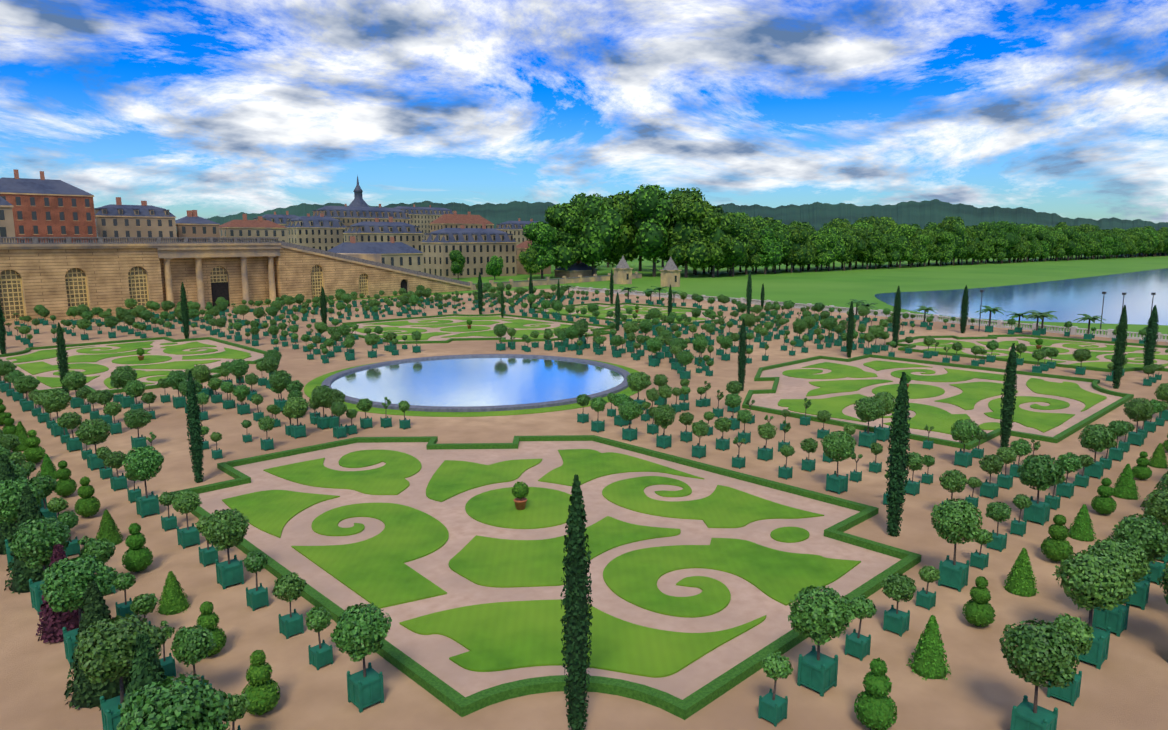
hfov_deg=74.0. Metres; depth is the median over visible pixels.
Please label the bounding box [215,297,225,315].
potted tree
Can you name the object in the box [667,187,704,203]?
big tree
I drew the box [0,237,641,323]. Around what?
retaining wall
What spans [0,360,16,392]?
potted tree
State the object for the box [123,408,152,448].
potted tree
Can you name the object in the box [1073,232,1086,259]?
big tree
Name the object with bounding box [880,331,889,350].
potted tree
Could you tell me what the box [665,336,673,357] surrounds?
potted tree
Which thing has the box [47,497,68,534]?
potted tree
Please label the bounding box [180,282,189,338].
cypress
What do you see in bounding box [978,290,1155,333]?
lamps
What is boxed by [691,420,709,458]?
potted tree
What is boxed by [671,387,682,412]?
potted tree
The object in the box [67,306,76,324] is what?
potted tree
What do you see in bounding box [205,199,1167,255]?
hills
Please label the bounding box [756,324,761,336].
potted tree
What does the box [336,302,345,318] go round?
potted tree
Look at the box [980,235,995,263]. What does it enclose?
big tree
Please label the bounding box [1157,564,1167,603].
potted tree
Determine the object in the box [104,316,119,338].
potted tree
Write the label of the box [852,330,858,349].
potted tree
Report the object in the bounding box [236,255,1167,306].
ground
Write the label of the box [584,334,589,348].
orange sparse
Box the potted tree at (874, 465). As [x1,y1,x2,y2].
[869,442,882,473]
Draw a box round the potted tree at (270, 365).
[260,357,279,388]
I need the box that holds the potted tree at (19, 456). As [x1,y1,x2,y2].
[8,451,25,463]
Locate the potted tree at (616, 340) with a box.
[610,335,623,357]
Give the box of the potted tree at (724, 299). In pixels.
[720,296,729,310]
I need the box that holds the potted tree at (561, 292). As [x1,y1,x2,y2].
[555,289,563,301]
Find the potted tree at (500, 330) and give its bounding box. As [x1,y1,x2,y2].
[493,323,507,350]
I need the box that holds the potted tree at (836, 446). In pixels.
[820,431,856,494]
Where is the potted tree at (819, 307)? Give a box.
[813,302,824,320]
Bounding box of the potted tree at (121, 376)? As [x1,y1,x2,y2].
[110,365,136,408]
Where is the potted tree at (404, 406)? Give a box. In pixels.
[398,400,410,429]
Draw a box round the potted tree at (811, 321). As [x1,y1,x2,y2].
[803,316,815,340]
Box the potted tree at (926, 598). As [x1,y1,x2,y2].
[916,565,940,609]
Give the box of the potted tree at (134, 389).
[123,380,145,409]
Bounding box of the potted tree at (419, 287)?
[416,285,424,297]
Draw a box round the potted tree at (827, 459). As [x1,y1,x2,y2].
[823,435,833,462]
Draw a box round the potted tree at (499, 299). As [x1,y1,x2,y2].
[497,296,506,311]
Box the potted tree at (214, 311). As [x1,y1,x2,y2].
[209,307,219,325]
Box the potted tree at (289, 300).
[284,296,295,313]
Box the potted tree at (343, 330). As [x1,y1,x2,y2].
[338,324,349,347]
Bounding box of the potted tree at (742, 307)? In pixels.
[737,303,747,319]
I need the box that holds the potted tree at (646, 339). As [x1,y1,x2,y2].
[643,336,650,349]
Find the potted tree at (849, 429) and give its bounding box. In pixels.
[843,423,855,453]
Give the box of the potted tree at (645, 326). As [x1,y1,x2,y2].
[639,319,652,344]
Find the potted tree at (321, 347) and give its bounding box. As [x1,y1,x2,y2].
[320,344,326,358]
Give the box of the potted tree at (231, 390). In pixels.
[228,386,235,408]
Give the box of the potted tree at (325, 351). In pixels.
[321,348,328,363]
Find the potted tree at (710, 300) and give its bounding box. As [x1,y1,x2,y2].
[707,297,714,309]
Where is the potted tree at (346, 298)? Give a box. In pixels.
[341,293,351,311]
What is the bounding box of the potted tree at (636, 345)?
[633,342,640,360]
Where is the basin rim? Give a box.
[321,354,629,411]
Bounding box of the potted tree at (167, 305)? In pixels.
[161,300,173,320]
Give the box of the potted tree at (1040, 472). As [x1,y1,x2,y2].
[1017,454,1065,525]
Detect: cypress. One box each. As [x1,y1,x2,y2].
[0,300,6,353]
[56,322,69,392]
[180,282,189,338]
[186,371,203,482]
[320,286,326,323]
[477,272,482,314]
[500,288,503,317]
[528,273,533,308]
[557,279,560,300]
[560,474,592,729]
[609,270,613,303]
[614,292,620,330]
[667,284,672,324]
[737,319,746,390]
[746,271,751,313]
[760,284,764,307]
[846,301,854,357]
[885,372,910,536]
[892,286,901,347]
[960,285,968,332]
[999,343,1017,447]
[1112,305,1127,388]
[1143,305,1158,373]
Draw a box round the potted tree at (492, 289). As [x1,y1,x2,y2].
[488,286,496,299]
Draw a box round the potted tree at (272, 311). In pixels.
[266,307,277,325]
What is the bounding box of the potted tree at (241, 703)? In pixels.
[223,693,249,729]
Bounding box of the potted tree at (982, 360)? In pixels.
[979,349,986,364]
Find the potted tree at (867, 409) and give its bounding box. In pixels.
[854,396,885,448]
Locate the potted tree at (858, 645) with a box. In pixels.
[845,595,876,660]
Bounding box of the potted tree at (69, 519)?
[57,510,80,556]
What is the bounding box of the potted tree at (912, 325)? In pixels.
[909,323,914,333]
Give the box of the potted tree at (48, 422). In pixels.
[44,408,55,428]
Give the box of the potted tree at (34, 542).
[8,516,70,614]
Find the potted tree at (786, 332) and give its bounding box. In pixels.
[784,330,789,342]
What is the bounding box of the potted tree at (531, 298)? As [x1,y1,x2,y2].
[527,293,536,313]
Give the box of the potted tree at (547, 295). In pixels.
[543,292,551,298]
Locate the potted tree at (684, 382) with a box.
[679,379,689,399]
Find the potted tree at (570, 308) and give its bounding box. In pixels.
[566,304,574,320]
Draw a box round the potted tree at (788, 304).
[783,300,793,318]
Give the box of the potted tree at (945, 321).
[942,319,948,328]
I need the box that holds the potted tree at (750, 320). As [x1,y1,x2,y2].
[743,313,755,338]
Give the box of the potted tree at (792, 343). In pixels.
[789,340,796,355]
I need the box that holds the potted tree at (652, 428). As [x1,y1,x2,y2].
[647,407,658,434]
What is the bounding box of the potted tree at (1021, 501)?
[1010,494,1031,536]
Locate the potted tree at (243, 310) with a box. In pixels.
[237,304,249,325]
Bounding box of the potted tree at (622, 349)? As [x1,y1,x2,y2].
[619,338,626,353]
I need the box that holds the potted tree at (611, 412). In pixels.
[607,393,615,416]
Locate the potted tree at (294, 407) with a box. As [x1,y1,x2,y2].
[283,397,308,438]
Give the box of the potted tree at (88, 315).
[81,311,93,329]
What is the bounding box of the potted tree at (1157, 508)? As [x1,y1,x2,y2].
[1140,488,1167,561]
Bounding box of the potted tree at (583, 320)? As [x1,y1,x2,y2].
[576,319,588,343]
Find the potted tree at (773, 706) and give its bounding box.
[758,652,793,726]
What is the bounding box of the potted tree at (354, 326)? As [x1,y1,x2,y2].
[352,324,358,339]
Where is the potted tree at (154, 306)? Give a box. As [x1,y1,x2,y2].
[149,302,159,317]
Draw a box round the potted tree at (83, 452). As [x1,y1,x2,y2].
[79,440,92,459]
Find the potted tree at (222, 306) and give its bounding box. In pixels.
[217,302,227,320]
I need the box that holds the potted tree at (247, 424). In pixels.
[241,420,251,442]
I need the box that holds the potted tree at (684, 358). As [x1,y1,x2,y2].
[677,351,693,378]
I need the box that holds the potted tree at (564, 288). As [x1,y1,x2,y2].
[560,285,567,298]
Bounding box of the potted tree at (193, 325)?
[191,323,196,334]
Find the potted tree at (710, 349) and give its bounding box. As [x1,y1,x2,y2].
[707,345,713,360]
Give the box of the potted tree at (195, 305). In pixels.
[188,302,200,320]
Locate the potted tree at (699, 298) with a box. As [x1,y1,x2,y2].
[695,295,703,308]
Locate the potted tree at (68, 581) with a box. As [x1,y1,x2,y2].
[40,553,117,667]
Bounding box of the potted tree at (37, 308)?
[33,305,44,323]
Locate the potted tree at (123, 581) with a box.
[113,572,135,619]
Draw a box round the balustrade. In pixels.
[560,285,1167,341]
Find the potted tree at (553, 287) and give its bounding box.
[550,284,556,297]
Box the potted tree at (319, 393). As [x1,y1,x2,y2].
[311,385,333,429]
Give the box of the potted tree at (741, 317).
[740,313,748,330]
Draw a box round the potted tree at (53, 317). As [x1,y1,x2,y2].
[50,315,56,328]
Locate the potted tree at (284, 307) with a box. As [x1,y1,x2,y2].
[281,294,287,309]
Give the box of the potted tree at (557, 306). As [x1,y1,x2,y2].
[553,302,562,319]
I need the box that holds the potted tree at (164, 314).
[159,311,169,326]
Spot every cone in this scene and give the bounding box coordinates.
[0,455,17,554]
[4,485,49,593]
[12,421,28,451]
[38,454,59,479]
[64,581,130,710]
[95,509,122,544]
[119,633,172,728]
[157,571,190,615]
[906,615,950,679]
[1004,548,1038,596]
[1068,504,1096,541]
[1112,464,1138,499]
[1149,443,1167,468]
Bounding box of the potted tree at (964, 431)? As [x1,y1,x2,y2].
[951,419,981,467]
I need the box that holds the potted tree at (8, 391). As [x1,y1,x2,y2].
[3,374,14,396]
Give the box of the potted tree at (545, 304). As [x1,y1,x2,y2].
[541,300,550,318]
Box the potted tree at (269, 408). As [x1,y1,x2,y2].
[266,404,278,421]
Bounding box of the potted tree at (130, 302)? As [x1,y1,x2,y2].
[124,298,136,317]
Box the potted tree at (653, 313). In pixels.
[647,308,660,330]
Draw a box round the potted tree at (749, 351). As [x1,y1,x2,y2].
[745,348,752,363]
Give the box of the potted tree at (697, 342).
[692,336,708,364]
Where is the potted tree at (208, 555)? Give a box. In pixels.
[195,515,218,566]
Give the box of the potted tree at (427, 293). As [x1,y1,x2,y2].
[423,289,431,304]
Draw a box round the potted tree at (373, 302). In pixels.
[368,299,378,315]
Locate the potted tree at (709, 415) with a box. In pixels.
[703,411,714,435]
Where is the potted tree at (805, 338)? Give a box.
[801,335,808,352]
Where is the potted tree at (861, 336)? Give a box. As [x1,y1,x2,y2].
[858,334,864,347]
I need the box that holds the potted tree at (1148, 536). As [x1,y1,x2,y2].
[1108,513,1167,609]
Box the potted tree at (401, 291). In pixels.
[398,288,405,294]
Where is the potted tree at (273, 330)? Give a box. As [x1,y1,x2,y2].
[267,325,279,344]
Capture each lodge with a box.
[613,256,632,283]
[660,257,681,286]
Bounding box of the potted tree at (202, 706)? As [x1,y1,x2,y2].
[116,671,233,729]
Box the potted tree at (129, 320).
[123,315,134,333]
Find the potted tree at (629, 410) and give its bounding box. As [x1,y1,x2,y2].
[617,400,643,441]
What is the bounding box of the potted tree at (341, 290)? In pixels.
[335,289,345,301]
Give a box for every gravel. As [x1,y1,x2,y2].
[0,339,263,389]
[198,441,900,699]
[350,315,603,340]
[544,304,718,321]
[749,357,1121,441]
[900,337,1167,367]
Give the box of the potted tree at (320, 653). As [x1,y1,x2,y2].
[305,606,332,669]
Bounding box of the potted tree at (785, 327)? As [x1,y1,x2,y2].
[783,318,789,329]
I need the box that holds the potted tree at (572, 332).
[565,326,577,350]
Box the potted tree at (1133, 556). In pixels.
[1084,536,1151,636]
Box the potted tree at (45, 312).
[38,308,49,325]
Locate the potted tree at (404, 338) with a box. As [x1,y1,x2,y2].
[402,335,407,348]
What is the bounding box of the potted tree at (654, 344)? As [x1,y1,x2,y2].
[646,337,662,366]
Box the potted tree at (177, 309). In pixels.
[174,306,182,323]
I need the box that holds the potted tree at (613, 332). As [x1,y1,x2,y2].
[610,329,616,344]
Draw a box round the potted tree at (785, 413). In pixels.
[780,409,790,429]
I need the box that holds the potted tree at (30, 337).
[26,334,32,346]
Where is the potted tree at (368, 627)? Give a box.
[330,602,391,712]
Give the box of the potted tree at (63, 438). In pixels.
[57,417,69,443]
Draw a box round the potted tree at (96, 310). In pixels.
[92,307,103,323]
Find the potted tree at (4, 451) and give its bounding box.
[0,444,11,457]
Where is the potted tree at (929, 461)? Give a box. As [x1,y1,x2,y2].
[921,455,934,484]
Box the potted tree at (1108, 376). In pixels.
[1106,363,1113,381]
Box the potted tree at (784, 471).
[778,444,794,479]
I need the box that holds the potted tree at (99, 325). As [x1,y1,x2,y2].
[97,323,101,333]
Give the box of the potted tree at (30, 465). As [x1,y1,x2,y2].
[20,461,36,481]
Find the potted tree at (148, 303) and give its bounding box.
[146,301,153,316]
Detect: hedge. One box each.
[0,337,266,393]
[172,435,921,719]
[326,314,615,343]
[535,303,721,324]
[742,354,1133,449]
[886,334,1167,371]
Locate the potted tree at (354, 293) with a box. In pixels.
[350,291,357,303]
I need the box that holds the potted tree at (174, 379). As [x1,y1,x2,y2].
[165,370,187,408]
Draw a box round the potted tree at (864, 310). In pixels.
[857,306,870,326]
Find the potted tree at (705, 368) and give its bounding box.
[702,355,709,371]
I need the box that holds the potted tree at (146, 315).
[140,310,152,330]
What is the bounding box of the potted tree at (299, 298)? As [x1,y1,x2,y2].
[294,294,303,311]
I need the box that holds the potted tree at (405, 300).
[400,296,409,313]
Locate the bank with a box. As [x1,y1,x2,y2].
[584,279,1167,338]
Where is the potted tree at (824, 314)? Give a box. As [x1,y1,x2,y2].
[820,310,829,327]
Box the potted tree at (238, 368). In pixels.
[228,359,248,386]
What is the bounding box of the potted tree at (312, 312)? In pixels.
[310,310,315,322]
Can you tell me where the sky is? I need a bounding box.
[0,0,1167,222]
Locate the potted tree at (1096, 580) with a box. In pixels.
[1052,548,1136,669]
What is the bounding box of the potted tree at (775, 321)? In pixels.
[773,319,777,331]
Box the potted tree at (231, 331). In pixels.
[229,322,233,333]
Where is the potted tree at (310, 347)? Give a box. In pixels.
[307,344,313,359]
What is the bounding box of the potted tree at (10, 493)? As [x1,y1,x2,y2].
[0,477,43,569]
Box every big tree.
[449,250,465,279]
[485,255,503,279]
[517,247,538,274]
[523,221,559,278]
[544,203,584,269]
[569,193,602,262]
[575,195,625,275]
[601,192,639,266]
[618,189,650,270]
[630,184,675,276]
[662,243,684,267]
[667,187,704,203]
[667,196,711,277]
[696,205,734,276]
[708,259,728,275]
[722,249,748,275]
[724,213,751,276]
[734,212,748,271]
[738,216,761,271]
[741,232,760,274]
[752,215,766,272]
[752,227,783,273]
[764,217,773,270]
[766,219,792,273]
[772,259,785,271]
[783,225,791,271]
[784,226,809,272]
[792,222,815,270]
[794,238,816,271]
[808,231,827,271]
[818,226,846,270]
[827,218,850,268]
[834,226,859,270]
[841,227,868,269]
[850,221,872,267]
[856,216,884,267]
[857,227,882,268]
[874,236,887,268]
[877,217,896,267]
[882,232,902,268]
[890,223,915,267]
[907,224,920,264]
[907,238,920,267]
[914,229,935,266]
[914,234,930,266]
[924,222,944,265]
[934,231,954,265]
[938,216,963,264]
[938,242,956,265]
[946,222,969,264]
[952,231,976,264]
[963,225,986,264]
[974,235,990,263]
[978,221,989,261]
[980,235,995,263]
[986,221,1004,261]
[986,231,992,262]
[991,238,1008,263]
[992,221,1020,263]
[1004,235,1020,262]
[1011,235,1026,262]
[1018,227,1037,261]
[1018,235,1030,261]
[1019,223,1039,260]
[1021,226,1037,260]
[1029,238,1042,261]
[1034,225,1046,260]
[1036,230,1058,260]
[1039,240,1048,261]
[1042,225,1055,259]
[1049,233,1067,260]
[1052,231,1066,260]
[1055,222,1069,258]
[1062,227,1079,260]
[1064,241,1080,259]
[1071,231,1089,259]
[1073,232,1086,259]
[1075,224,1094,258]
[1083,238,1099,259]
[1087,231,1103,258]
[1091,225,1100,258]
[1095,239,1105,258]
[1099,229,1115,258]
[1102,236,1113,258]
[1109,234,1118,257]
[1113,236,1125,257]
[1117,228,1128,256]
[1121,235,1135,257]
[1128,227,1142,256]
[1128,235,1138,257]
[1130,231,1145,257]
[1136,233,1146,256]
[1140,228,1159,256]
[1142,233,1154,256]
[1151,237,1163,256]
[1152,233,1164,256]
[1160,232,1167,255]
[1162,228,1167,255]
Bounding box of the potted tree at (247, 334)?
[245,332,250,343]
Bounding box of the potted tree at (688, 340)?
[683,338,690,350]
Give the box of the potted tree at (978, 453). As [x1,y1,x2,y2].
[972,429,986,458]
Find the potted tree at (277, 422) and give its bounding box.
[271,407,280,427]
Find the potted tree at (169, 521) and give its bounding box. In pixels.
[158,491,176,531]
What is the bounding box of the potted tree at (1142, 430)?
[1138,416,1152,438]
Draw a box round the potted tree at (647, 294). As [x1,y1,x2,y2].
[644,289,651,302]
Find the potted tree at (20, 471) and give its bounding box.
[9,458,30,482]
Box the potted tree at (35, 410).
[28,391,41,416]
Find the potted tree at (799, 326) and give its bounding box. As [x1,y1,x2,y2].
[792,319,807,346]
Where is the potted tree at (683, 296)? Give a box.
[680,292,687,305]
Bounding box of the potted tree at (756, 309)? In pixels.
[752,305,762,313]
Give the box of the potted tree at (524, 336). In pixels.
[521,334,527,350]
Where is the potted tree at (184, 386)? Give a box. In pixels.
[178,379,202,412]
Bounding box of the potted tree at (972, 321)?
[970,319,974,328]
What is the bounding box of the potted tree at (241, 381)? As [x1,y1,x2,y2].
[236,376,243,383]
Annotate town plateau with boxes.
[338,253,381,262]
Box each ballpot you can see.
[136,348,144,359]
[466,319,471,328]
[512,481,528,509]
[906,375,910,386]
[1035,338,1042,348]
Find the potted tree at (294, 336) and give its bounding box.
[291,333,298,349]
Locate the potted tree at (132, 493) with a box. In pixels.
[125,472,141,502]
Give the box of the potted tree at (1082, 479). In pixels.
[1075,454,1094,487]
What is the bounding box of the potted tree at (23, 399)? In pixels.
[19,392,26,404]
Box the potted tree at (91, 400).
[86,392,98,418]
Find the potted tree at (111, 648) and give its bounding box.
[74,612,165,729]
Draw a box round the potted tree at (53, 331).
[51,328,56,342]
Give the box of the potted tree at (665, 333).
[660,329,672,351]
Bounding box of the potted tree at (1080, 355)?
[1072,348,1091,374]
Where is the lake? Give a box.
[875,268,1167,324]
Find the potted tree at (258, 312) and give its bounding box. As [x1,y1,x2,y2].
[253,307,264,328]
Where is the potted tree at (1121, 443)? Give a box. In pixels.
[1118,421,1134,452]
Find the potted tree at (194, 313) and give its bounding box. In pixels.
[188,309,199,327]
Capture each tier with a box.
[0,398,6,425]
[2,412,16,434]
[23,430,45,462]
[54,460,76,496]
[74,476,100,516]
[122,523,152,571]
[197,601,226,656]
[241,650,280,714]
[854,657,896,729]
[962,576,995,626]
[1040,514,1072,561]
[1091,478,1116,514]
[1132,451,1151,479]
[1162,435,1167,451]
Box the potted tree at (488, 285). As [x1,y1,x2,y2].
[483,282,491,296]
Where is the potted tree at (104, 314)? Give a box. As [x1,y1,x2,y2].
[101,311,111,326]
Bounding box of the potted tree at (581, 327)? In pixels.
[571,322,587,349]
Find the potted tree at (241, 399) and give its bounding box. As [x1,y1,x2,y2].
[236,396,246,413]
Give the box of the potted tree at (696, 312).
[691,308,701,326]
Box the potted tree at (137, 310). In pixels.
[132,305,146,324]
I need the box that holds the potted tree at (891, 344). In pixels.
[888,341,895,356]
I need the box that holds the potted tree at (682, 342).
[669,338,687,365]
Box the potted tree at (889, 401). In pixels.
[873,391,895,441]
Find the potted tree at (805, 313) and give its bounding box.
[802,310,811,317]
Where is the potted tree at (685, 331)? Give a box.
[683,321,688,334]
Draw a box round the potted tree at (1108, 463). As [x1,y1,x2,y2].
[1099,439,1117,469]
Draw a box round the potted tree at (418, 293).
[415,290,422,303]
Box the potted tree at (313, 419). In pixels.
[309,400,320,424]
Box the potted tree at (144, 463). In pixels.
[122,445,163,517]
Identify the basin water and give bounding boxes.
[331,357,623,406]
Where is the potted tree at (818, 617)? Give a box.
[788,585,855,696]
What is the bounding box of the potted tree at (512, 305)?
[510,303,514,312]
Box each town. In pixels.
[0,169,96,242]
[0,196,15,242]
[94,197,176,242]
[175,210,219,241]
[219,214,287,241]
[253,211,298,226]
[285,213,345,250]
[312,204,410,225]
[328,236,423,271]
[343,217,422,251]
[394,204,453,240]
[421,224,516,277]
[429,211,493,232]
[495,218,538,244]
[516,239,550,274]
[554,260,597,277]
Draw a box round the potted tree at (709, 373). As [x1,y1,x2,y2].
[705,360,713,376]
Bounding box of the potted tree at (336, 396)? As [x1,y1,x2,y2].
[322,389,345,428]
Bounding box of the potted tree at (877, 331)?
[868,325,884,352]
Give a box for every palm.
[565,284,576,298]
[620,286,637,302]
[642,289,658,304]
[651,286,666,304]
[666,290,682,306]
[845,299,868,319]
[856,302,877,322]
[913,306,938,327]
[975,305,1005,332]
[1007,312,1031,332]
[1023,311,1053,335]
[1029,310,1057,334]
[1073,314,1104,339]
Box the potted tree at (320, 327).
[314,322,327,342]
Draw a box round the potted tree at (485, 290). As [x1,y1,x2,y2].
[482,287,487,298]
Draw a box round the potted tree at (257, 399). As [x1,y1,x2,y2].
[251,394,263,421]
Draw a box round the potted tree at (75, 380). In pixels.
[61,371,86,408]
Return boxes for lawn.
[6,341,251,388]
[222,449,860,677]
[351,316,592,340]
[547,305,706,321]
[778,360,1106,434]
[912,338,1167,368]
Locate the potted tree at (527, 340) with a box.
[525,338,531,351]
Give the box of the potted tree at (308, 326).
[306,324,311,334]
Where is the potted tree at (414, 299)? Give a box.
[409,295,418,314]
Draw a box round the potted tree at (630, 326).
[623,321,639,346]
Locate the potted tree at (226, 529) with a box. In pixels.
[201,508,248,589]
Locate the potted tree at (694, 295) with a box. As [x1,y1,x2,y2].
[691,293,698,306]
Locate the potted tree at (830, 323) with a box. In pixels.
[822,317,837,342]
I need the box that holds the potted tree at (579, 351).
[576,340,582,354]
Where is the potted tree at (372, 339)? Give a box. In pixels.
[364,333,379,357]
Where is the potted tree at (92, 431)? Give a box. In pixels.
[75,419,110,470]
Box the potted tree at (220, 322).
[215,318,225,337]
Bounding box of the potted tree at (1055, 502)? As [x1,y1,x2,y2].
[1045,475,1065,509]
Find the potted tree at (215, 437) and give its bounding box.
[210,432,222,459]
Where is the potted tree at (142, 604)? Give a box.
[130,593,157,626]
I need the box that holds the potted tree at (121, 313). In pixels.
[115,308,130,332]
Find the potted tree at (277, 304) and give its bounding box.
[270,300,282,320]
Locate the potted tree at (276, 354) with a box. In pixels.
[263,349,281,376]
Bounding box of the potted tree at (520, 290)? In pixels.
[515,287,524,301]
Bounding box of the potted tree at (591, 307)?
[587,303,598,321]
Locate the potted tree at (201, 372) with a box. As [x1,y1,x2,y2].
[191,364,210,394]
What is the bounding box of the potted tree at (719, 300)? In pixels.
[717,294,723,308]
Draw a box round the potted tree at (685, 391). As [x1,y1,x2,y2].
[679,386,690,410]
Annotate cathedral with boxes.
[349,175,368,206]
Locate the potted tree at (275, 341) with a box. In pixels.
[273,339,278,350]
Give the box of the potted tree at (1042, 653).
[999,617,1079,729]
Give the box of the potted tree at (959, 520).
[931,498,982,591]
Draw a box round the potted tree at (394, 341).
[391,338,398,355]
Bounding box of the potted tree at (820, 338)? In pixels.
[817,334,824,348]
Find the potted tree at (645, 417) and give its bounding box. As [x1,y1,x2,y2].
[641,401,650,421]
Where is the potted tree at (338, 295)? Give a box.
[335,292,343,300]
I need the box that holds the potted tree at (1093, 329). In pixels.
[1090,327,1096,338]
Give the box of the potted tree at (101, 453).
[96,446,112,479]
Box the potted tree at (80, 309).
[75,304,89,316]
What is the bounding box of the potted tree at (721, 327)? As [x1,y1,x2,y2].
[719,325,724,335]
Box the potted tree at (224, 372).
[220,369,229,376]
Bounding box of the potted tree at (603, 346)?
[600,336,605,350]
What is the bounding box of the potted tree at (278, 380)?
[268,370,291,411]
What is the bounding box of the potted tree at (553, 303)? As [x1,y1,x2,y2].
[551,300,561,317]
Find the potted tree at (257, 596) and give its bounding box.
[242,550,268,610]
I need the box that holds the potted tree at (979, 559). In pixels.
[970,529,992,569]
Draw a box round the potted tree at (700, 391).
[696,386,705,406]
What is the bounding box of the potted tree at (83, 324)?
[76,319,91,340]
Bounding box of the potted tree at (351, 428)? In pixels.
[346,409,357,434]
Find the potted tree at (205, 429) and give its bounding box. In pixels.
[200,426,209,449]
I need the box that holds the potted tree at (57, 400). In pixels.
[40,388,71,436]
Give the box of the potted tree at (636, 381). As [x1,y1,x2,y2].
[626,372,651,410]
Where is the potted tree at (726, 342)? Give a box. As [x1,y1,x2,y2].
[719,336,732,360]
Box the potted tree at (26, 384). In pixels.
[13,375,40,411]
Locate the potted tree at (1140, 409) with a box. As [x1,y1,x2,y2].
[1123,398,1153,446]
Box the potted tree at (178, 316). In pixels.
[176,311,189,331]
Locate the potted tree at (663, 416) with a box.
[652,404,675,448]
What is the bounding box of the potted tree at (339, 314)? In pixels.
[337,311,341,322]
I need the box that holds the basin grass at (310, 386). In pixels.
[304,357,641,416]
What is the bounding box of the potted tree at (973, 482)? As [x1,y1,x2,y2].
[965,477,981,506]
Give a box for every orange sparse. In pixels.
[5,323,12,335]
[13,313,19,325]
[14,326,20,339]
[36,473,46,507]
[71,325,75,335]
[77,536,94,571]
[146,432,156,451]
[159,620,175,678]
[199,316,204,328]
[207,373,213,394]
[226,327,231,338]
[285,414,292,435]
[309,398,319,416]
[380,397,391,427]
[510,336,514,349]
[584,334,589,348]
[696,357,701,372]
[697,346,704,366]
[701,381,710,406]
[713,390,723,417]
[732,436,745,468]
[746,399,754,423]
[762,343,768,360]
[774,323,780,339]
[778,420,790,451]
[781,334,787,350]
[800,398,811,425]
[825,332,831,347]
[850,453,862,482]
[883,470,889,504]
[899,322,904,334]
[923,424,933,449]
[932,341,938,355]
[942,346,950,362]
[1028,439,1040,460]
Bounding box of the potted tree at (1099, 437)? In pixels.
[1078,424,1116,478]
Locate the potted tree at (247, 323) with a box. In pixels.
[245,320,249,332]
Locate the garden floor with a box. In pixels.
[0,289,1167,729]
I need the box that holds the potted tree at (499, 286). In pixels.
[497,284,504,290]

